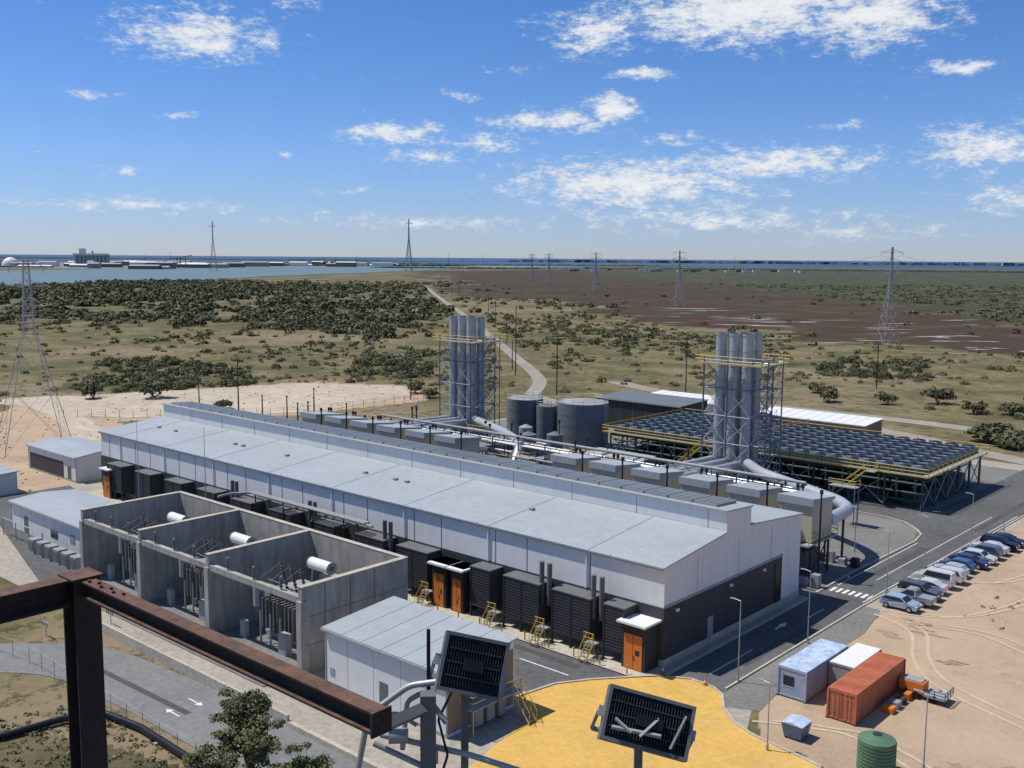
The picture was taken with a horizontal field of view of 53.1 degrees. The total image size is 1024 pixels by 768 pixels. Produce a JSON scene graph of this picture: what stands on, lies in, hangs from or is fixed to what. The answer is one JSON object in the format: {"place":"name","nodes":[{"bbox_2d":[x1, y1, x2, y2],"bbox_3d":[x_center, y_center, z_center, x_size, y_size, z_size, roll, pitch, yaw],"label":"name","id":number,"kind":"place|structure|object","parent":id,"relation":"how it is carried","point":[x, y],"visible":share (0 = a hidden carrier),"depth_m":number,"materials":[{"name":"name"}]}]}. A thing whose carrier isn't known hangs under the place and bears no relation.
{"place":"outdoors","nodes":[
{"label":"outdoors","id":0,"kind":"place"},
{"bbox_2d":[0,399,100,441],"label":"sandy track","id":1,"kind":"structure","parent":0,"point":[77,427],"depth_m":238.43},
{"bbox_2d":[0,262,325,268],"bbox_3d":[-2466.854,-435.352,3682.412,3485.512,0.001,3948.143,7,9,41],"label":"port land","id":2,"kind":"structure","parent":0,"point":[61,266],"depth_m":2960.91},
{"bbox_2d":[0,643,365,767],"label":"perimeter road","id":3,"kind":"structure","parent":0,"point":[196,726],"depth_m":88.98,"materials":[{"name":"asphalt"}]},
{"bbox_2d":[0,256,460,261],"bbox_3d":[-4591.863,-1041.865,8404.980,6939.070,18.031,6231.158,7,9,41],"label":"distant shoreline","id":4,"kind":"structure","parent":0,"point":[19,257],"depth_m":8162.25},
{"bbox_2d":[0,567,519,767],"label":"steel tower platform","id":5,"kind":"structure","parent":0,"point":[81,597],"depth_m":6.89,"materials":[{"name":"metal"}]},
{"bbox_2d":[430,630,510,767],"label":"led floodlight","id":6,"kind":"object","parent":5,"relation":"attached to","point":[471,665],"visible":0.99,"depth_m":5.98,"materials":[{"name":"black metal"}]},
{"bbox_2d":[590,683,696,767],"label":"led floodlight","id":7,"kind":"object","parent":5,"relation":"attached to","point":[639,722],"visible":1,"depth_m":5.98,"materials":[{"name":"black metal"}]},
{"bbox_2d":[0,266,579,285],"bbox_3d":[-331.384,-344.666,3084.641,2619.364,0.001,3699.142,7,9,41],"label":"river water","id":8,"kind":"structure","parent":0,"point":[51,276],"depth_m":2199.32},
{"bbox_2d":[425,286,546,394],"bbox_3d":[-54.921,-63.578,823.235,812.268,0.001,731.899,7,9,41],"label":"gravel path","id":9,"kind":"structure","parent":0,"point":[539,382],"depth_m":360.87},
{"bbox_2d":[0,254,1023,767],"bbox_3d":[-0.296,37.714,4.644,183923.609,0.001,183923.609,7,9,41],"label":"ground","id":10,"kind":"structure","parent":0,"point":[964,734],"depth_m":342.32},
{"bbox_2d":[0,464,18,494],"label":"site hut","id":11,"kind":"object","parent":10,"relation":"on","point":[8,481],"visible":1,"depth_m":163.38,"materials":[{"name":"metal"}]},
{"bbox_2d":[0,259,70,457],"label":"transmission pylon","id":12,"kind":"object","parent":10,"relation":"on","point":[23,300],"visible":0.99,"depth_m":197.61,"materials":[{"name":"metal"}]},
{"bbox_2d":[29,447,101,482],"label":"walls","id":13,"kind":"structure","parent":10,"relation":"on","point":[87,466],"depth_m":173.26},
{"bbox_2d":[25,445,76,482],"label":"fittings","id":14,"kind":"object","parent":13,"relation":"attached to","point":[47,465],"visible":1,"depth_m":177.73,"materials":[{"name":"metal"}]},
{"bbox_2d":[26,437,101,458],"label":"roof","id":15,"kind":"structure","parent":13,"relation":"on","point":[74,447],"depth_m":179.50,"materials":[{"name":"metal"}]},
{"bbox_2d":[73,248,109,263],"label":"grain silo terminal","id":16,"kind":"object","parent":10,"relation":"on","point":[82,256],"visible":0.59,"depth_m":3370.47,"materials":[{"name":"concrete"}]},
{"bbox_2d":[0,711,204,767],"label":"black pipeline","id":17,"kind":"object","parent":10,"relation":"on","point":[160,739],"visible":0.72,"depth_m":81.49,"materials":[{"name":"plastic"}]},
{"bbox_2d":[179,748,243,767],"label":"eucalyptus tree","id":18,"kind":"object","parent":10,"relation":"on","point":[196,758],"visible":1,"depth_m":63.02,"materials":[{"name":"green plant"}]},
{"bbox_2d":[16,383,413,417],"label":"sandy yard","id":19,"kind":"structure","parent":10,"relation":"on","point":[134,402],"depth_m":273.34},
{"bbox_2d":[139,379,172,397],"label":"bush","id":20,"kind":"object","parent":19,"relation":"on","point":[155,387],"visible":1,"depth_m":272.63,"materials":[{"name":"green plant"}]},
{"bbox_2d":[58,609,385,767],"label":"barrier","id":21,"kind":"object","parent":10,"relation":"on","point":[204,678],"visible":0.68,"depth_m":90.75,"materials":[{"name":"concrete"}]},
{"bbox_2d":[195,687,286,767],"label":"eucalyptus tree","id":22,"kind":"object","parent":10,"relation":"on","point":[249,726],"visible":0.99,"depth_m":68.30,"materials":[{"name":"green plant"}]},
{"bbox_2d":[269,741,335,767],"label":"eucalyptus tree","id":23,"kind":"object","parent":10,"relation":"on","point":[297,761],"visible":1,"depth_m":64.84,"materials":[{"name":"green plant"}]},
{"bbox_2d":[368,266,556,269],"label":"mangrove fringe","id":24,"kind":"object","parent":10,"relation":"on","point":[461,267],"visible":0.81,"depth_m":3480.23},
{"bbox_2d":[0,366,1019,767],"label":"grass tufts","id":25,"kind":"object","parent":10,"relation":"on","point":[44,736],"visible":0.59,"depth_m":80.72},
{"bbox_2d":[0,278,1023,419],"bbox_3d":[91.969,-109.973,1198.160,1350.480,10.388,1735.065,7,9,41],"label":"coastal scrub","id":26,"kind":"object","parent":10,"relation":"on","point":[198,296],"visible":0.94,"depth_m":590.96,"materials":[{"name":"green plant"}]},
{"bbox_2d":[0,418,1023,767],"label":"gravel pad","id":27,"kind":"object","parent":10,"relation":"on","point":[484,736],"visible":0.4,"depth_m":87.62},
{"bbox_2d":[79,491,407,686],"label":"transformer bay structure","id":28,"kind":"object","parent":27,"relation":"on","point":[367,576],"visible":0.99,"depth_m":108.68,"materials":[{"name":"concrete"}]},
{"bbox_2d":[107,511,189,591],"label":"power transformer","id":29,"kind":"object","parent":28,"relation":"on","point":[127,548],"visible":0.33,"depth_m":119.95,"materials":[{"name":"metal"}]},
{"bbox_2d":[167,531,255,621],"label":"power transformer","id":30,"kind":"object","parent":28,"relation":"on","point":[193,575],"visible":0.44,"depth_m":110.90,"materials":[{"name":"metal"}]},
{"bbox_2d":[240,556,337,656],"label":"power transformer","id":31,"kind":"object","parent":28,"relation":"on","point":[278,617],"visible":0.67,"depth_m":101.35,"materials":[{"name":"metal"}]},
{"bbox_2d":[86,489,661,676],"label":"concrete apron","id":32,"kind":"object","parent":27,"relation":"on","point":[611,660],"visible":0.33,"depth_m":103.19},
{"bbox_2d":[98,461,661,672],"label":"intake louvres and doors","id":33,"kind":"object","parent":32,"relation":"on","point":[630,634],"visible":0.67,"depth_m":107.63,"materials":[{"name":"metal"}]},
{"bbox_2d":[414,581,627,673],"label":"access stairs","id":34,"kind":"structure","parent":32,"relation":"on","point":[543,627],"depth_m":101.47,"materials":[{"name":"yellow metal"}]},
{"bbox_2d":[320,596,536,738],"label":"switchgear shed","id":35,"kind":"structure","parent":27,"relation":"on","point":[377,652],"depth_m":87.35,"materials":[{"name":"metal"}]},
{"bbox_2d":[102,485,798,667],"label":"plinth","id":36,"kind":"structure","parent":27,"relation":"on","point":[717,636],"depth_m":104.66,"materials":[{"name":"concrete"}]},
{"bbox_2d":[99,410,782,637],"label":"trim and gutters","id":37,"kind":"structure","parent":36,"relation":"on","point":[776,598],"depth_m":112.09,"materials":[{"name":"metal"}]},
{"bbox_2d":[101,455,781,660],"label":"dark cladding","id":38,"kind":"structure","parent":36,"relation":"on","point":[685,626],"depth_m":104.19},
{"bbox_2d":[101,405,800,607],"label":"walls","id":39,"kind":"structure","parent":36,"relation":"on","point":[715,561],"depth_m":113.44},
{"bbox_2d":[217,491,373,537],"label":"pipe bridge","id":40,"kind":"structure","parent":39,"relation":"attached to","point":[323,512],"depth_m":127.34,"materials":[{"name":"metal"}]},
{"bbox_2d":[98,403,803,569],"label":"roof","id":41,"kind":"structure","parent":39,"relation":"on","point":[659,543],"depth_m":119.31,"materials":[{"name":"metal"}]},
{"bbox_2d":[171,401,735,506],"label":"roof ventilators","id":42,"kind":"object","parent":41,"relation":"on","point":[678,494],"visible":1,"depth_m":126.77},
{"bbox_2d":[468,676,819,767],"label":"yellow paved area","id":43,"kind":"object","parent":10,"relation":"on","point":[559,733],"visible":0.8,"depth_m":81.60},
{"bbox_2d":[652,390,713,413],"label":"white store shed","id":44,"kind":"structure","parent":10,"relation":"on","point":[684,394],"depth_m":254.35,"materials":[{"name":"paint"}]},
{"bbox_2d":[447,419,1019,597],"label":"gravel apron","id":45,"kind":"object","parent":10,"relation":"on","point":[872,542],"visible":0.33,"depth_m":146.23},
{"bbox_2d":[324,411,441,429],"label":"exhaust treatment unit","id":46,"kind":"object","parent":45,"relation":"on","point":[342,422],"visible":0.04,"depth_m":180.25,"materials":[{"name":"metal"}]},
{"bbox_2d":[300,407,469,428],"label":"exhaust treatment unit","id":47,"kind":"object","parent":45,"relation":"on","point":[314,417],"visible":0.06,"depth_m":185.33,"materials":[{"name":"metal"}]},
{"bbox_2d":[349,415,433,434],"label":"exhaust treatment unit","id":48,"kind":"object","parent":45,"relation":"on","point":[366,426],"visible":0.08,"depth_m":175.64,"materials":[{"name":"metal"}]},
{"bbox_2d":[376,419,468,439],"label":"exhaust treatment unit","id":49,"kind":"object","parent":45,"relation":"on","point":[393,430],"visible":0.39,"depth_m":171.51,"materials":[{"name":"metal"}]},
{"bbox_2d":[402,417,460,445],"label":"exhaust treatment unit","id":50,"kind":"object","parent":45,"relation":"on","point":[425,436],"visible":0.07,"depth_m":166.95,"materials":[{"name":"metal"}]},
{"bbox_2d":[391,415,486,453],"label":"exhaust treatment unit","id":51,"kind":"object","parent":45,"relation":"on","point":[464,442],"visible":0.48,"depth_m":162.83,"materials":[{"name":"metal"}]},
{"bbox_2d":[432,315,507,448],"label":"exhaust stack cluster","id":52,"kind":"object","parent":45,"relation":"on","point":[466,339],"visible":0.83,"depth_m":203.64,"materials":[{"name":"metal"}]},
{"bbox_2d":[505,391,542,439],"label":"fuel storage tank","id":53,"kind":"object","parent":45,"relation":"on","point":[521,410],"visible":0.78,"depth_m":211.05,"materials":[{"name":"grey metal"}]},
{"bbox_2d":[536,399,557,445],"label":"fuel storage tank","id":54,"kind":"object","parent":45,"relation":"on","point":[546,418],"visible":0.87,"depth_m":208.67,"materials":[{"name":"metal"}]},
{"bbox_2d":[557,393,609,449],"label":"fuel storage tank","id":55,"kind":"object","parent":45,"relation":"on","point":[580,418],"visible":0.92,"depth_m":203.78,"materials":[{"name":"grey metal"}]},
{"bbox_2d":[379,414,806,491],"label":"pipe rack","id":56,"kind":"object","parent":45,"relation":"on","point":[544,448],"visible":0.56,"depth_m":168.36,"materials":[{"name":"grey metal"}]},
{"bbox_2d":[364,406,859,588],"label":"process pipework","id":57,"kind":"object","parent":45,"relation":"on","point":[816,577],"visible":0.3,"depth_m":165.86,"materials":[{"name":"grey metal"}]},
{"bbox_2d":[550,447,743,474],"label":"exhaust treatment unit","id":58,"kind":"object","parent":45,"relation":"on","point":[579,461],"visible":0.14,"depth_m":146.61,"materials":[{"name":"metal"}]},
{"bbox_2d":[597,398,706,427],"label":"walls","id":59,"kind":"structure","parent":45,"relation":"on","point":[619,411],"depth_m":225.41,"materials":[{"name":"metal"}]},
{"bbox_2d":[599,390,708,406],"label":"roof","id":60,"kind":"structure","parent":59,"relation":"on","point":[679,401],"depth_m":227.98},
{"bbox_2d":[472,416,853,557],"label":"flue gas duct","id":61,"kind":"object","parent":45,"relation":"on","point":[843,511],"visible":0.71,"depth_m":148.60,"materials":[{"name":"silver metal"}]},
{"bbox_2d":[588,453,738,480],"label":"exhaust treatment unit","id":62,"kind":"object","parent":45,"relation":"on","point":[617,468],"visible":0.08,"depth_m":142.05,"materials":[{"name":"metal"}]},
{"bbox_2d":[631,455,723,489],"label":"exhaust treatment unit","id":63,"kind":"object","parent":45,"relation":"on","point":[667,476],"visible":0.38,"depth_m":137.40,"materials":[{"name":"metal"}]},
{"bbox_2d":[679,460,742,497],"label":"exhaust treatment unit","id":64,"kind":"object","parent":45,"relation":"on","point":[702,483],"visible":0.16,"depth_m":132.60,"materials":[{"name":"metal"}]},
{"bbox_2d":[675,457,782,507],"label":"exhaust treatment unit","id":65,"kind":"object","parent":45,"relation":"on","point":[752,492],"visible":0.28,"depth_m":128.01,"materials":[{"name":"metal"}]},
{"bbox_2d":[695,331,790,483],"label":"exhaust stack cluster","id":66,"kind":"object","parent":45,"relation":"on","point":[739,363],"visible":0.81,"depth_m":163.77,"materials":[{"name":"metal"}]},
{"bbox_2d":[658,455,837,579],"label":"exhaust treatment unit","id":67,"kind":"object","parent":45,"relation":"on","point":[816,516],"visible":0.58,"depth_m":123.21,"materials":[{"name":"metal"}]},
{"bbox_2d":[602,408,990,511],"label":"radiator cooling field","id":68,"kind":"structure","parent":45,"relation":"on","point":[882,468],"depth_m":172.52,"materials":[{"name":"metal"}]},
{"bbox_2d":[508,260,1023,272],"bbox_3d":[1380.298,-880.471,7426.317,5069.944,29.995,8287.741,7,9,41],"label":"distant shoreline buildings","id":69,"kind":"structure","parent":10,"relation":"on","point":[658,269],"depth_m":9624.75,"materials":[{"name":"white paint"}]},
{"bbox_2d":[781,714,811,741],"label":"waste skip","id":70,"kind":"object","parent":10,"relation":"on","point":[796,727],"visible":1,"depth_m":81.70,"materials":[{"name":"grey metal"}]},
{"bbox_2d":[723,606,879,710],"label":"gravel verge","id":71,"kind":"structure","parent":10,"relation":"on","point":[751,692],"depth_m":95.43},
{"bbox_2d":[598,267,1023,272],"bbox_3d":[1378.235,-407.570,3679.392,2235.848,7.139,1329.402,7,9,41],"label":"mangrove fringe","id":72,"kind":"object","parent":10,"relation":"on","point":[984,271],"visible":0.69,"depth_m":3672.70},
{"bbox_2d":[776,638,848,703],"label":"site office container","id":73,"kind":"object","parent":10,"relation":"on","point":[802,675],"visible":0.93,"depth_m":89.98,"materials":[{"name":"metal"}]},
{"bbox_2d":[760,406,883,435],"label":"white store shed","id":74,"kind":"structure","parent":10,"relation":"on","point":[848,421],"depth_m":219.72,"materials":[{"name":"paint"}]},
{"bbox_2d":[828,643,881,686],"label":"storage container","id":75,"kind":"object","parent":10,"relation":"on","point":[848,660],"visible":0.45,"depth_m":91.45,"materials":[{"name":"grey metal"}]},
{"bbox_2d":[825,651,905,726],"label":"shipping container","id":76,"kind":"object","parent":10,"relation":"on","point":[858,693],"visible":0.99,"depth_m":86.77,"materials":[{"name":"metal"}]},
{"bbox_2d":[856,730,896,767],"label":"water tank","id":77,"kind":"object","parent":10,"relation":"on","point":[876,749],"visible":1,"depth_m":75.61,"materials":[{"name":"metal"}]},
{"bbox_2d":[874,247,905,346],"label":"transmission pylon","id":78,"kind":"object","parent":10,"relation":"on","point":[891,272],"visible":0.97,"depth_m":456.11,"materials":[{"name":"metal"}]},
{"bbox_2d":[293,255,1023,357],"bbox_3d":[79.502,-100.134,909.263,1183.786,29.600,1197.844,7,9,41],"label":"overhead power lines","id":79,"kind":"object","parent":78,"relation":"attached to","point":[728,282],"visible":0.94,"depth_m":395.02,"materials":[{"name":"metal"}]},
{"bbox_2d":[882,690,912,714],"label":"building material stack","id":80,"kind":"object","parent":10,"relation":"on","point":[898,702],"visible":1,"depth_m":87.59,"materials":[{"name":"orange paint"}]},
{"bbox_2d":[879,591,921,612],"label":"parked car","id":81,"kind":"object","parent":10,"relation":"on","point":[901,600],"visible":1,"depth_m":112.15,"materials":[{"name":"silver metal"}]},
{"bbox_2d":[885,586,936,607],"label":"parked utility truck","id":82,"kind":"object","parent":10,"relation":"on","point":[915,593],"visible":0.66,"depth_m":113.65,"materials":[{"name":"grey metal"}]},
{"bbox_2d":[897,578,942,599],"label":"parked car","id":83,"kind":"object","parent":10,"relation":"on","point":[924,587],"visible":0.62,"depth_m":116.14,"materials":[{"name":"grey metal"}]},
{"bbox_2d":[899,674,953,703],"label":"towable generator","id":84,"kind":"object","parent":10,"relation":"on","point":[908,682],"visible":0.92,"depth_m":89.56,"materials":[{"name":"orange paint"}]},
{"bbox_2d":[912,577,948,592],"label":"parked car","id":85,"kind":"object","parent":10,"relation":"on","point":[938,584],"visible":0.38,"depth_m":117.72,"materials":[{"name":"white metal"}]},
{"bbox_2d":[910,566,956,587],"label":"parked car","id":86,"kind":"object","parent":10,"relation":"on","point":[948,577],"visible":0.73,"depth_m":119.86,"materials":[{"name":"white metal"}]},
{"bbox_2d":[920,386,956,403],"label":"bush","id":87,"kind":"object","parent":10,"relation":"on","point":[939,394],"visible":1,"depth_m":273.23,"materials":[{"name":"green plant"}]},
{"bbox_2d":[876,617,1016,767],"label":"damp soil patches","id":88,"kind":"object","parent":10,"relation":"on","point":[953,662],"visible":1,"depth_m":104.61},
{"bbox_2d":[874,613,1023,729],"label":"wheel tracks","id":89,"kind":"object","parent":10,"relation":"on","point":[916,663],"visible":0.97,"depth_m":94.77},
{"bbox_2d":[887,613,1023,720],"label":"wheel tracks","id":90,"kind":"object","parent":10,"relation":"on","point":[930,658],"visible":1,"depth_m":95.72},
{"bbox_2d":[948,552,990,569],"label":"parked car","id":91,"kind":"object","parent":10,"relation":"on","point":[980,562],"visible":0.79,"depth_m":127.88,"materials":[{"name":"blue metal"}]},
{"bbox_2d":[960,547,997,563],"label":"parked car","id":92,"kind":"object","parent":10,"relation":"on","point":[984,555],"visible":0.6,"depth_m":129.73,"materials":[{"name":"white metal"}]},
{"bbox_2d":[961,542,1002,557],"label":"parked car","id":93,"kind":"object","parent":10,"relation":"on","point":[995,550],"visible":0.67,"depth_m":131.55,"materials":[{"name":"silver metal"}]},
{"bbox_2d":[964,421,1015,441],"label":"bush","id":94,"kind":"object","parent":10,"relation":"on","point":[984,431],"visible":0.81,"depth_m":215.90,"materials":[{"name":"green plant"}]},
{"bbox_2d":[980,533,1019,551],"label":"parked car","id":95,"kind":"object","parent":10,"relation":"on","point":[1004,540],"visible":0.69,"depth_m":135.87,"materials":[{"name":"blue metal"}]},
{"bbox_2d":[989,429,1023,448],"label":"bush","id":96,"kind":"object","parent":10,"relation":"on","point":[1013,438],"visible":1,"depth_m":209.06,"materials":[{"name":"green plant"}]},
{"bbox_2d":[995,401,1023,414],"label":"bush","id":97,"kind":"object","parent":10,"relation":"on","point":[1011,408],"visible":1,"depth_m":254.07,"materials":[{"name":"green plant"}]},
{"bbox_2d":[0,470,1023,692],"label":"asphalt road","id":98,"kind":"structure","parent":0,"point":[949,522],"depth_m":121.25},
{"bbox_2d":[2,517,80,570],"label":"outdoor cooling units","id":99,"kind":"object","parent":98,"relation":"on","point":[56,554],"visible":0.97,"depth_m":127.40,"materials":[{"name":"grey metal"}]},
{"bbox_2d":[7,489,115,553],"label":"workshop shed","id":100,"kind":"structure","parent":98,"relation":"on","point":[53,517],"depth_m":137.74,"materials":[{"name":"metal"}]},
{"bbox_2d":[104,502,1023,714],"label":"asphalt repair patches","id":101,"kind":"object","parent":98,"relation":"on","point":[796,633],"visible":0.86,"depth_m":100.03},
{"bbox_2d":[166,516,1017,716],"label":"road markings","id":102,"kind":"object","parent":98,"relation":"on","point":[783,624],"visible":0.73,"depth_m":117.32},
{"bbox_2d":[520,507,1023,767],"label":"road kerb","id":103,"kind":"structure","parent":98,"relation":"on","point":[667,674],"depth_m":97.61,"materials":[{"name":"concrete"}]},
{"bbox_2d":[0,254,1023,269],"bbox_3d":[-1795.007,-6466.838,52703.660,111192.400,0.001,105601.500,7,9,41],"label":"sea water","id":104,"kind":"structure","parent":0,"point":[467,260],"depth_m":9398.62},
{"bbox_2d":[0,0,1023,261],"label":"sky","id":105,"kind":"structure","parent":0,"point":[788,130],"materials":[{"name":"blue"}]},
{"bbox_2d":[367,263,687,266],"bbox_3d":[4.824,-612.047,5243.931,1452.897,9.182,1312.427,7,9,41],"label":"distant shoreline","id":106,"kind":"structure","parent":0,"point":[543,264],"depth_m":5170.75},
{"bbox_2d":[471,260,1023,265],"bbox_3d":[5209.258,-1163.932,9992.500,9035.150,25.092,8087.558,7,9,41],"label":"distant shoreline","id":107,"kind":"structure","parent":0,"point":[738,262],"depth_m":9750.00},
{"bbox_2d":[597,306,1023,353],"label":"salt marsh pools","id":108,"kind":"object","parent":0,"point":[834,320],"visible":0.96,"depth_m":601.07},
{"bbox_2d":[607,381,1023,436],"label":"road","id":109,"kind":"structure","parent":0,"point":[886,418],"depth_m":251.45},
{"bbox_2d":[780,265,1022,266],"bbox_3d":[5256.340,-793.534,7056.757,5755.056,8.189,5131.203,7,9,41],"label":"distant shoreline","id":110,"kind":"structure","parent":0,"point":[903,265],"depth_m":6960.97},
{"bbox_2d":[881,428,1023,464],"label":"service road","id":111,"kind":"structure","parent":0,"point":[1005,457],"depth_m":205.12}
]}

